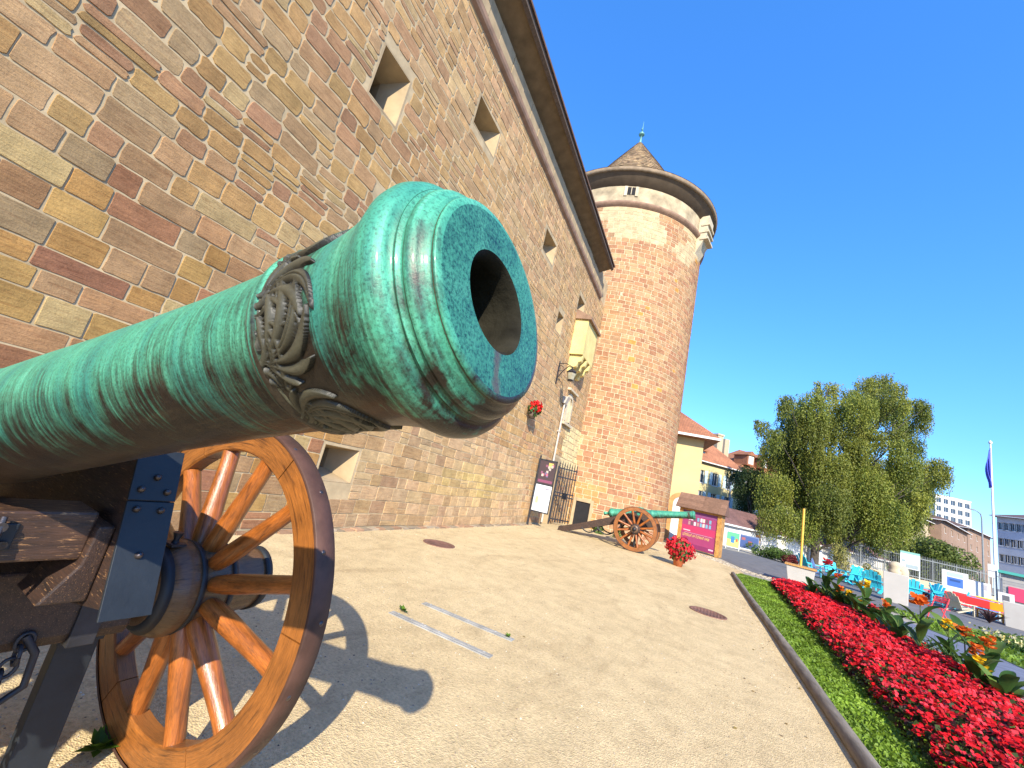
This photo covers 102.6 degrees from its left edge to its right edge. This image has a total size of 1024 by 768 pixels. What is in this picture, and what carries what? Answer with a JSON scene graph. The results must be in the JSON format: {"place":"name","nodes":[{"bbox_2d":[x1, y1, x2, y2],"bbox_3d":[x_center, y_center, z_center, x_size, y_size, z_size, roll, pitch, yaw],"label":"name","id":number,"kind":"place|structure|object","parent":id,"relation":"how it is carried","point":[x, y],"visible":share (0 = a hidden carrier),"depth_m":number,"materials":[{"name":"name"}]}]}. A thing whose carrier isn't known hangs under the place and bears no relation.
{"place":"outdoors","nodes":[
{"label":"outdoors","id":0,"kind":"place"},
{"bbox_2d":[0,523,857,767],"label":"gravel path","id":1,"kind":"structure","parent":0,"point":[614,726],"depth_m":3.71,"materials":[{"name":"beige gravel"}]},
{"bbox_2d":[74,724,118,757],"bbox_3d":[-1.872,1.639,1.896,0.159,0.078,0.209,16,-13,-13],"label":"weed","id":2,"kind":"object","parent":1,"relation":"on","point":[100,740],"visible":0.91,"depth_m":1.88,"materials":[{"name":"green plant"}]},
{"bbox_2d":[0,181,536,767],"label":"field cannon","id":3,"kind":"object","parent":1,"relation":"on","point":[400,305],"visible":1,"depth_m":0.83,"materials":[{"name":"teal metal"}]},
{"bbox_2d":[234,523,531,534],"bbox_3d":[-3.546,2.367,6.573,0.178,0.050,22.112,7,-14,26],"label":"brick edging","id":4,"kind":"object","parent":1,"relation":"on","point":[289,531],"visible":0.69,"depth_m":8.82,"materials":[{"name":"stone"}]},
{"bbox_2d":[423,539,454,548],"bbox_3d":[-1.484,3.251,8.346,0.660,0.012,0.660,7,-14,26],"label":"manhole cover","id":5,"kind":"object","parent":1,"relation":"on","point":[438,543],"visible":1,"depth_m":8.32,"materials":[{"name":"brown metal"}]},
{"bbox_2d":[388,611,492,658],"bbox_3d":[-0.725,2.432,4.000,1.190,0.023,0.090,7,-14,26],"label":"metal strip","id":6,"kind":"object","parent":1,"relation":"on","point":[444,636],"visible":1,"depth_m":3.96,"materials":[{"name":"grey metal"}]},
{"bbox_2d":[421,602,513,641],"bbox_3d":[-0.507,2.594,4.490,1.150,0.023,0.090,7,-14,26],"label":"metal strip","id":7,"kind":"object","parent":1,"relation":"on","point":[477,625],"visible":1,"depth_m":4.46,"materials":[{"name":"grey metal"}]},
{"bbox_2d":[527,455,557,523],"bbox_3d":[1.202,4.202,16.039,0.740,2.720,0.060,8,-13,20],"label":"notice stand","id":8,"kind":"object","parent":1,"relation":"on","point":[543,487],"visible":1,"depth_m":16.06,"materials":[{"name":"metal"}]},
{"bbox_2d":[558,507,695,551],"bbox_3d":[4.444,5.397,16.155,4.975,1.901,2.452,7,-14,25],"label":"field cannon","id":9,"kind":"object","parent":1,"relation":"on","point":[638,521],"visible":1,"depth_m":15.45,"materials":[{"name":"metal"}]},
{"bbox_2d":[665,534,696,566],"bbox_3d":[5.637,5.598,13.742,0.918,0.978,0.916,20,-15,-30],"label":"flower pot","id":10,"kind":"object","parent":1,"relation":"on","point":[680,552],"visible":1,"depth_m":13.57,"materials":[{"name":"ceramic"}]},
{"bbox_2d":[676,492,729,557],"bbox_3d":[10.059,7.430,21.823,2.456,2.890,1.080,1,-17,41],"label":"poster kiosk","id":11,"kind":"object","parent":1,"relation":"on","point":[703,531],"visible":0.94,"depth_m":21.49,"materials":[{"name":"paper"}]},
{"bbox_2d":[689,606,726,619],"bbox_3d":[3.643,4.249,7.619,0.640,0.012,0.640,7,-14,26],"label":"manhole cover","id":12,"kind":"object","parent":1,"relation":"on","point":[708,612],"visible":1,"depth_m":7.60,"materials":[{"name":"brown metal"}]},
{"bbox_2d":[657,541,771,579],"bbox_3d":[9.364,8.165,19.062,2.080,0.035,9.935,18,-14,-24],"label":"cobbled gutter","id":13,"kind":"object","parent":1,"relation":"on","point":[733,566],"visible":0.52,"depth_m":18.05,"materials":[{"name":"stone"}]},
{"bbox_2d":[532,0,1023,588],"label":"sky","id":14,"kind":"structure","parent":0,"point":[859,163],"materials":[{"name":"blue"}]},
{"bbox_2d":[735,573,977,767],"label":"lawn","id":15,"kind":"structure","parent":0,"point":[864,721],"depth_m":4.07,"materials":[{"name":"green plant"}]},
{"bbox_2d":[824,613,1021,767],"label":"flower bed soil","id":16,"kind":"structure","parent":15,"relation":"on","point":[963,732],"depth_m":4.60,"materials":[{"name":"brown soil"}]},
{"bbox_2d":[802,576,820,592],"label":"canna lily","id":17,"kind":"object","parent":16,"relation":"on","point":[810,586],"visible":0.62,"depth_m":11.99,"materials":[{"name":"green plant"}]},
{"bbox_2d":[816,557,835,595],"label":"canna lily","id":18,"kind":"object","parent":16,"relation":"on","point":[825,583],"visible":0.93,"depth_m":11.73,"materials":[{"name":"green plant"}]},
{"bbox_2d":[827,581,845,602],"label":"canna lily","id":19,"kind":"object","parent":16,"relation":"on","point":[838,588],"visible":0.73,"depth_m":11.25,"materials":[{"name":"green plant"}]},
{"bbox_2d":[830,573,846,597],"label":"canna lily","id":20,"kind":"object","parent":16,"relation":"on","point":[840,578],"visible":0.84,"depth_m":11.49,"materials":[{"name":"green plant"}]},
{"bbox_2d":[835,589,861,605],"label":"canna lily","id":21,"kind":"object","parent":16,"relation":"on","point":[846,599],"visible":0.57,"depth_m":10.81,"materials":[{"name":"green plant"}]},
{"bbox_2d":[848,593,866,610],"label":"canna lily","id":22,"kind":"object","parent":16,"relation":"on","point":[854,603],"visible":0.41,"depth_m":10.33,"materials":[{"name":"green plant"}]},
{"bbox_2d":[852,579,871,619],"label":"canna lily","id":23,"kind":"object","parent":16,"relation":"on","point":[866,591],"visible":0.77,"depth_m":10.11,"materials":[{"name":"green plant"}]},
{"bbox_2d":[860,603,883,622],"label":"canna lily","id":24,"kind":"object","parent":16,"relation":"on","point":[870,610],"visible":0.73,"depth_m":9.29,"materials":[{"name":"green plant"}]},
{"bbox_2d":[872,610,907,626],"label":"canna lily","id":25,"kind":"object","parent":16,"relation":"on","point":[881,621],"visible":0.37,"depth_m":8.64,"materials":[{"name":"green plant"}]},
{"bbox_2d":[881,598,902,615],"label":"canna lily","id":26,"kind":"object","parent":16,"relation":"on","point":[887,606],"visible":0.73,"depth_m":9.29,"materials":[{"name":"green plant"}]},
{"bbox_2d":[876,611,915,639],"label":"canna lily","id":27,"kind":"object","parent":16,"relation":"on","point":[898,627],"visible":0.68,"depth_m":8.02,"materials":[{"name":"green plant"}]},
{"bbox_2d":[771,577,1023,767],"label":"red bedding flowers","id":28,"kind":"object","parent":16,"relation":"on","point":[1006,739],"visible":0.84,"depth_m":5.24,"materials":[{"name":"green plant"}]},
{"bbox_2d":[820,586,994,675],"bbox_3d":[8.762,5.616,9.808,1.161,0.479,8.389,7,-14,26],"label":"mixed foliage","id":29,"kind":"object","parent":16,"relation":"on","point":[936,648],"visible":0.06,"depth_m":7.20,"materials":[{"name":"green plant"}]},
{"bbox_2d":[898,591,942,648],"bbox_3d":[7.473,4.466,7.487,0.538,1.199,0.662,14,-13,-7],"label":"canna lily","id":30,"kind":"object","parent":16,"relation":"on","point":[922,625],"visible":0.93,"depth_m":7.51,"materials":[{"name":"green plant"}]},
{"bbox_2d":[929,611,969,661],"bbox_3d":[7.541,4.519,7.051,0.492,0.936,0.580,7,-14,26],"label":"canna lily","id":31,"kind":"object","parent":16,"relation":"on","point":[940,620],"visible":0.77,"depth_m":7.12,"materials":[{"name":"green plant"}]},
{"bbox_2d":[928,636,971,657],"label":"canna lily","id":32,"kind":"object","parent":16,"relation":"on","point":[944,647],"visible":0.37,"depth_m":7.06,"materials":[{"name":"green plant"}]},
{"bbox_2d":[941,614,987,657],"bbox_3d":[7.123,4.226,6.395,0.437,1.028,0.529,19,-14,-26],"label":"canna lily","id":33,"kind":"object","parent":16,"relation":"on","point":[961,628],"visible":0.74,"depth_m":6.48,"materials":[{"name":"green plant"}]},
{"bbox_2d":[942,623,995,677],"bbox_3d":[6.829,4.169,6.129,0.532,0.892,0.471,15,-13,-11],"label":"canna lily","id":34,"kind":"object","parent":16,"relation":"on","point":[974,651],"visible":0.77,"depth_m":6.09,"materials":[{"name":"orange plant"}]},
{"bbox_2d":[950,652,1002,688],"bbox_3d":[6.615,4.184,5.833,0.508,0.643,0.589,7,-14,26],"label":"canna lily","id":35,"kind":"object","parent":16,"relation":"on","point":[977,671],"visible":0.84,"depth_m":5.83,"materials":[{"name":"green plant"}]},
{"bbox_2d":[967,634,1005,673],"bbox_3d":[7.172,4.237,6.104,0.534,0.901,0.626,7,-14,26],"label":"canna lily","id":36,"kind":"object","parent":16,"relation":"on","point":[995,647],"visible":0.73,"depth_m":6.21,"materials":[{"name":"green plant"}]},
{"bbox_2d":[973,662,1023,701],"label":"canna lily","id":37,"kind":"object","parent":16,"relation":"on","point":[1006,682],"visible":0.69,"depth_m":5.46,"materials":[{"name":"green plant"}]},
{"bbox_2d":[711,545,1023,700],"bbox_3d":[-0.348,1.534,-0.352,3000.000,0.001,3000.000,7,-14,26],"label":"ground","id":38,"kind":"structure","parent":0,"point":[905,619],"depth_m":31.07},
{"bbox_2d":[0,0,614,530],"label":"castle wall","id":39,"kind":"structure","parent":38,"relation":"on","point":[160,156],"depth_m":6.05,"materials":[{"name":"stone"}]},
{"bbox_2d":[318,444,359,482],"bbox_3d":[-3.541,1.408,7.612,0.899,0.626,0.836,7,-14,26],"label":"splayed window","id":40,"kind":"structure","parent":39,"relation":"in","point":[337,463],"depth_m":7.79,"materials":[{"name":"stone"}]},
{"bbox_2d":[367,42,411,128],"bbox_3d":[-2.645,-5.552,7.786,0.899,1.130,0.790,7,-14,26],"label":"splayed window","id":41,"kind":"structure","parent":39,"relation":"in","point":[389,87],"depth_m":7.92,"materials":[{"name":"stone"}]},
{"bbox_2d":[473,94,500,158],"bbox_3d":[-1.035,-6.702,10.845,0.899,0.870,1.210,7,-14,26],"label":"splayed window","id":42,"kind":"structure","parent":39,"relation":"in","point":[483,120],"depth_m":11.03,"materials":[{"name":"stone"}]},
{"bbox_2d":[527,400,542,418],"bbox_3d":[0.821,0.919,14.875,0.579,0.695,0.547,7,-14,26],"label":"geranium basket","id":43,"kind":"object","parent":39,"relation":"attached to","point":[535,408],"visible":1,"depth_m":14.74,"materials":[{"name":"red plant"}]},
{"bbox_2d":[542,228,556,266],"bbox_3d":[1.005,-5.131,15.449,0.899,0.890,1.220,7,-14,26],"label":"splayed window","id":44,"kind":"structure","parent":39,"relation":"in","point":[549,247],"depth_m":15.73,"materials":[{"name":"stone"}]},
{"bbox_2d":[540,457,560,523],"bbox_3d":[1.414,4.647,18.412,0.720,3.000,1.180,7,-14,26],"label":"arched doorway","id":45,"kind":"structure","parent":39,"relation":"in","point":[545,519],"depth_m":18.44,"materials":[{"name":"stone"}]},
{"bbox_2d":[555,311,563,335],"bbox_3d":[1.575,-2.571,17.248,0.899,0.870,0.750,7,-14,26],"label":"splayed window","id":46,"kind":"structure","parent":39,"relation":"in","point":[558,327],"depth_m":17.36,"materials":[{"name":"stone"}]},
{"bbox_2d":[547,461,577,524],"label":"iron gate","id":47,"kind":"structure","parent":39,"relation":"attached to","point":[564,496],"depth_m":18.78,"materials":[{"name":"metal"}]},
{"bbox_2d":[555,361,576,383],"bbox_3d":[2.301,-0.450,17.300,0.873,1.000,0.381,7,-14,26],"label":"wall lantern","id":48,"kind":"object","parent":39,"relation":"attached to","point":[571,373],"depth_m":17.19,"materials":[{"name":"metal"}]},
{"bbox_2d":[562,387,578,428],"bbox_3d":[2.562,1.144,19.458,0.580,1.700,1.400,7,-14,26],"label":"gothic window","id":49,"kind":"structure","parent":39,"relation":"in","point":[568,408],"depth_m":19.40,"materials":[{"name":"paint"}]},
{"bbox_2d":[576,295,584,311],"bbox_3d":[2.870,-3.689,19.660,0.899,0.870,1.070,7,-14,26],"label":"splayed window","id":50,"kind":"structure","parent":39,"relation":"in","point":[581,305],"depth_m":19.92,"materials":[{"name":"stone"}]},
{"bbox_2d":[565,123,717,541],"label":"round tower","id":51,"kind":"structure","parent":38,"relation":"on","point":[659,223],"depth_m":23.46,"materials":[{"name":"brick"}]},
{"bbox_2d":[569,497,593,528],"bbox_3d":[3.520,6.521,20.788,1.040,1.380,0.151,11,-13,8],"label":"basement door","id":52,"kind":"structure","parent":51,"relation":"in","point":[581,511],"depth_m":20.78,"materials":[{"name":"stone"}]},
{"bbox_2d":[624,186,638,196],"bbox_3d":[7.287,-11.714,25.036,0.840,0.670,0.210,10,-13,12],"label":"frieze window","id":53,"kind":"structure","parent":51,"relation":"in","point":[628,190],"depth_m":24.96,"materials":[{"name":"paint"}]},
{"bbox_2d":[664,412,720,539],"bbox_3d":[10.751,6.051,30.755,6.318,9.750,10.600,9,-13,16],"label":"castle annex","id":54,"kind":"object","parent":38,"relation":"on","point":[695,440],"visible":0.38,"depth_m":26.04,"materials":[{"name":"paint"}]},
{"bbox_2d":[664,493,680,539],"bbox_3d":[10.345,8.262,25.378,1.440,3.020,0.110,9,-13,16],"label":"arched door","id":55,"kind":"structure","parent":54,"relation":"in","point":[671,523],"depth_m":25.38,"materials":[{"name":"white paint"}]},
{"bbox_2d":[698,433,741,509],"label":"town house","id":56,"kind":"structure","parent":38,"relation":"on","point":[716,464],"depth_m":57.06,"materials":[{"name":"white paint"}]},
{"bbox_2d":[699,470,707,483],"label":"window","id":57,"kind":"structure","parent":56,"relation":"in","point":[702,471],"depth_m":56.44,"materials":[{"name":"white paint"}]},
{"bbox_2d":[709,472,721,486],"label":"window","id":58,"kind":"structure","parent":56,"relation":"in","point":[713,477],"depth_m":56.91,"materials":[{"name":"white paint"}]},
{"bbox_2d":[722,476,733,489],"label":"window","id":59,"kind":"structure","parent":56,"relation":"in","point":[725,486],"depth_m":57.38,"materials":[{"name":"white paint"}]},
{"bbox_2d":[725,530,740,550],"bbox_3d":[17.246,12.230,32.018,0.950,1.350,0.105,5,-15,30],"label":"notice board","id":60,"kind":"object","parent":38,"relation":"on","point":[732,539],"visible":0.99,"depth_m":32.00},
{"bbox_2d":[725,464,772,513],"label":"dark tree","id":61,"kind":"object","parent":38,"relation":"on","point":[743,493],"visible":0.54,"depth_m":45.37,"materials":[{"name":"green plant"}]},
{"bbox_2d":[739,534,758,552],"bbox_3d":[19.065,12.892,32.990,1.350,1.300,0.102,5,-15,31],"label":"notice board","id":62,"kind":"object","parent":38,"relation":"on","point":[744,539],"visible":0.63,"depth_m":33.05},
{"bbox_2d":[722,439,787,514],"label":"town house","id":63,"kind":"structure","parent":38,"relation":"on","point":[743,458],"depth_m":61.38,"materials":[{"name":"white paint"}]},
{"bbox_2d":[745,542,777,559],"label":"shrub","id":64,"kind":"object","parent":38,"relation":"on","point":[763,548],"visible":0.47,"depth_m":31.89,"materials":[{"name":"green plant"}]},
{"bbox_2d":[731,572,880,767],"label":"kerb","id":65,"kind":"structure","parent":38,"relation":"on","point":[860,753],"depth_m":4.38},
{"bbox_2d":[749,380,864,564],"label":"weeping birch","id":66,"kind":"object","parent":38,"relation":"on","point":[810,478],"visible":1,"depth_m":40.67,"materials":[{"name":"green plant"}]},
{"bbox_2d":[723,508,890,570],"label":"garage range","id":67,"kind":"structure","parent":38,"relation":"on","point":[742,522],"depth_m":39.94,"materials":[{"name":"white paint"}]},
{"bbox_2d":[829,542,852,573],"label":"shrub","id":68,"kind":"object","parent":38,"relation":"on","point":[839,553],"visible":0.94,"depth_m":32.13,"materials":[{"name":"green plant"}]},
{"bbox_2d":[862,563,881,578],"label":"shrub","id":69,"kind":"object","parent":38,"relation":"on","point":[865,567],"visible":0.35,"depth_m":33.10,"materials":[{"name":"green plant"}]},
{"bbox_2d":[828,372,954,568],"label":"weeping birch","id":70,"kind":"object","parent":38,"relation":"on","point":[896,498],"visible":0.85,"depth_m":41.56,"materials":[{"name":"green plant"}]},
{"bbox_2d":[871,546,911,574],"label":"tree","id":71,"kind":"object","parent":38,"relation":"on","point":[893,556],"visible":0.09,"depth_m":48.29,"materials":[{"name":"green plant"}]},
{"bbox_2d":[842,540,1002,599],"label":"metal fence","id":72,"kind":"object","parent":38,"relation":"on","point":[925,583],"visible":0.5,"depth_m":44.17,"materials":[{"name":"grey metal"}]},
{"bbox_2d":[887,535,982,583],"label":"tree","id":73,"kind":"object","parent":38,"relation":"on","point":[944,551],"visible":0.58,"depth_m":47.69,"materials":[{"name":"green plant"}]},
{"bbox_2d":[923,515,971,580],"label":"building","id":74,"kind":"structure","parent":38,"relation":"on","point":[951,534],"depth_m":95.73,"materials":[{"name":"white paint"}]},
{"bbox_2d":[969,508,984,581],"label":"street lamp","id":75,"kind":"object","parent":38,"relation":"on","point":[983,566],"visible":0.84,"depth_m":61.72,"materials":[{"name":"grey metal"}]},
{"bbox_2d":[721,548,1023,638],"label":"road","id":76,"kind":"structure","parent":0,"point":[765,566],"depth_m":20.03,"materials":[{"name":"grey asphalt"}]},
{"bbox_2d":[749,548,789,559],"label":"shrub","id":77,"kind":"object","parent":76,"relation":"on","point":[763,552],"visible":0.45,"depth_m":30.77,"materials":[{"name":"green plant"}]},
{"bbox_2d":[768,547,792,561],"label":"shrub","id":78,"kind":"object","parent":76,"relation":"on","point":[776,551],"visible":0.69,"depth_m":29.88,"materials":[{"name":"green plant"}]},
{"bbox_2d":[781,554,798,563],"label":"shrub","id":79,"kind":"object","parent":76,"relation":"on","point":[792,558],"visible":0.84,"depth_m":28.93,"materials":[{"name":"red plant"}]},
{"bbox_2d":[785,508,816,584],"bbox_3d":[11.713,6.564,16.569,1.040,3.000,1.040,3,-16,36],"label":"white planter","id":80,"kind":"object","parent":76,"relation":"on","point":[799,572],"visible":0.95,"depth_m":16.12,"materials":[{"name":"concrete"}]},
{"bbox_2d":[796,553,823,576],"bbox_3d":[17.505,10.625,24.170,1.068,1.092,0.963,12,-13,2],"label":"garden chair","id":81,"kind":"object","parent":76,"relation":"on","point":[805,562],"visible":0.5,"depth_m":24.08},
{"bbox_2d":[822,558,848,581],"bbox_3d":[19.824,11.389,25.204,0.963,1.092,1.068,12,-13,3],"label":"garden chair","id":82,"kind":"object","parent":76,"relation":"on","point":[828,567],"visible":0.54,"depth_m":25.46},
{"bbox_2d":[836,566,865,586],"bbox_3d":[19.544,10.963,23.620,0.963,1.092,1.068,13,-13,0],"label":"garden chair","id":83,"kind":"object","parent":76,"relation":"on","point":[856,571],"visible":0.72,"depth_m":23.29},
{"bbox_2d":[861,569,882,593],"bbox_3d":[19.164,10.435,21.696,1.068,1.092,0.963,21,-15,-32],"label":"garden chair","id":84,"kind":"object","parent":76,"relation":"on","point":[875,582],"visible":0.66,"depth_m":21.47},
{"bbox_2d":[883,561,908,605],"bbox_3d":[17.399,8.967,18.575,0.865,1.760,0.849,1,-17,43],"label":"white planter","id":85,"kind":"object","parent":76,"relation":"on","point":[896,582],"visible":1,"depth_m":18.32,"materials":[{"name":"concrete"}]},
{"bbox_2d":[900,550,919,581],"bbox_3d":[29.332,13.827,30.217,1.050,2.750,0.102,0,-18,44],"label":"notice board","id":86,"kind":"object","parent":76,"relation":"on","point":[909,560],"visible":0.79,"depth_m":30.33,"materials":[{"name":"white plastic"}]},
{"bbox_2d":[909,579,924,594],"bbox_3d":[22.059,11.313,22.654,0.963,1.092,1.068,4,-15,33],"label":"garden chair","id":87,"kind":"object","parent":76,"relation":"on","point":[916,589],"visible":0.33,"depth_m":22.31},
{"bbox_2d":[923,583,945,600],"bbox_3d":[26.198,12.936,25.633,1.068,1.092,0.963,13,-13,-2],"label":"garden chair","id":88,"kind":"object","parent":76,"relation":"on","point":[936,588],"visible":0.69,"depth_m":25.52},
{"bbox_2d":[927,595,949,618],"bbox_3d":[15.461,8.158,14.870,0.504,0.868,0.440,16,-13,-13],"label":"folding chair","id":89,"kind":"object","parent":76,"relation":"on","point":[942,600],"visible":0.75,"depth_m":14.91,"materials":[{"name":"red metal"}]},
{"bbox_2d":[942,569,968,607],"bbox_3d":[29.414,13.525,27.212,0.102,2.050,1.200,24,-17,-40],"label":"notice board","id":90,"kind":"object","parent":76,"relation":"on","point":[955,581],"visible":0.91,"depth_m":27.26,"materials":[{"name":"white"}]},
{"bbox_2d":[944,591,976,616],"bbox_3d":[22.630,11.090,20.736,0.906,0.926,0.817,12,-13,2],"label":"garden chair","id":91,"kind":"object","parent":76,"relation":"on","point":[954,602],"visible":0.93,"depth_m":20.64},
{"bbox_2d":[944,590,990,612],"bbox_3d":[23.533,11.436,21.226,0.590,0.870,1.600,23,-16,-40],"label":"painted bench","id":92,"kind":"object","parent":76,"relation":"on","point":[974,601],"visible":0.7,"depth_m":21.23,"materials":[{"name":"red wood"}]},
{"bbox_2d":[968,579,983,596],"bbox_3d":[30.449,13.910,27.180,0.099,1.750,1.100,23,-16,-39],"label":"notice board","id":93,"kind":"object","parent":76,"relation":"on","point":[976,588],"visible":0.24,"depth_m":27.07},
{"bbox_2d":[984,583,990,598],"bbox_3d":[32.232,14.539,28.156,0.099,1.750,0.900,23,-16,-39],"label":"notice board","id":94,"kind":"object","parent":76,"relation":"on","point":[986,591],"visible":0.21,"depth_m":28.01,"materials":[{"name":"white"}]},
{"bbox_2d":[972,609,1005,622],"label":"purple leaved plant","id":95,"kind":"object","parent":76,"relation":"on","point":[988,616],"visible":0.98,"depth_m":18.69,"materials":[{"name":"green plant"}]},
{"bbox_2d":[976,598,1003,623],"bbox_3d":[24.170,11.469,20.737,0.590,0.870,1.000,23,-16,-38],"label":"painted bench","id":96,"kind":"object","parent":76,"relation":"on","point":[996,606],"visible":0.39,"depth_m":20.75,"materials":[{"name":"yellow wood"}]},
{"bbox_2d":[985,440,997,600],"bbox_3d":[36.615,10.504,31.315,0.492,12.702,0.232,10,-13,11],"label":"flagpole","id":97,"kind":"object","parent":76,"relation":"on","point":[989,470],"visible":0.98,"depth_m":31.64,"materials":[{"name":"white metal"}]},
{"bbox_2d":[988,564,995,599],"bbox_3d":[30.843,13.150,26.341,0.096,3.000,0.300,23,-16,-38],"label":"notice board","id":98,"kind":"object","parent":76,"relation":"on","point":[991,570],"visible":0.82,"depth_m":26.50,"materials":[{"name":"white"}]},
{"bbox_2d":[998,591,1014,620],"bbox_3d":[25.696,11.638,21.293,0.096,1.450,0.550,23,-16,-37],"label":"notice board","id":99,"kind":"object","parent":76,"relation":"on","point":[1002,596],"visible":0.66,"depth_m":21.39,"materials":[{"name":"white"}]},
{"bbox_2d":[998,570,1023,604],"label":"garden shelter","id":100,"kind":"object","parent":76,"relation":"on","point":[1016,591],"visible":0.53,"depth_m":28.95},
{"bbox_2d":[1002,600,1023,630],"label":"white planter","id":101,"kind":"object","parent":76,"relation":"on","point":[1014,615],"visible":0.99,"depth_m":19.15,"materials":[{"name":"fabric"}]},
{"bbox_2d":[929,494,971,527],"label":"apartment block","id":102,"kind":"structure","parent":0,"point":[956,510],"depth_m":151.75,"materials":[{"name":"white paint"}]},
{"bbox_2d":[879,604,1023,667],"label":"lawn","id":103,"kind":"structure","parent":0,"point":[1014,662],"depth_m":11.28,"materials":[{"name":"green plant"}]},
{"bbox_2d":[969,622,1023,655],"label":"pale flowers","id":104,"kind":"object","parent":103,"relation":"on","point":[1018,640],"visible":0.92,"depth_m":11.71,"materials":[{"name":"white plant"}]},
{"bbox_2d":[904,621,1023,689],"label":"footpath","id":105,"kind":"structure","parent":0,"point":[1004,665],"depth_m":9.47,"materials":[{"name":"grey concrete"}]},
{"bbox_2d":[937,516,992,592],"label":"building","id":106,"kind":"structure","parent":0,"point":[974,543],"depth_m":116.58,"materials":[{"name":"white paint"}]},
{"bbox_2d":[989,515,1023,591],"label":"apartment block","id":107,"kind":"structure","parent":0,"point":[1010,532],"depth_m":78.34,"materials":[{"name":"white paint"}]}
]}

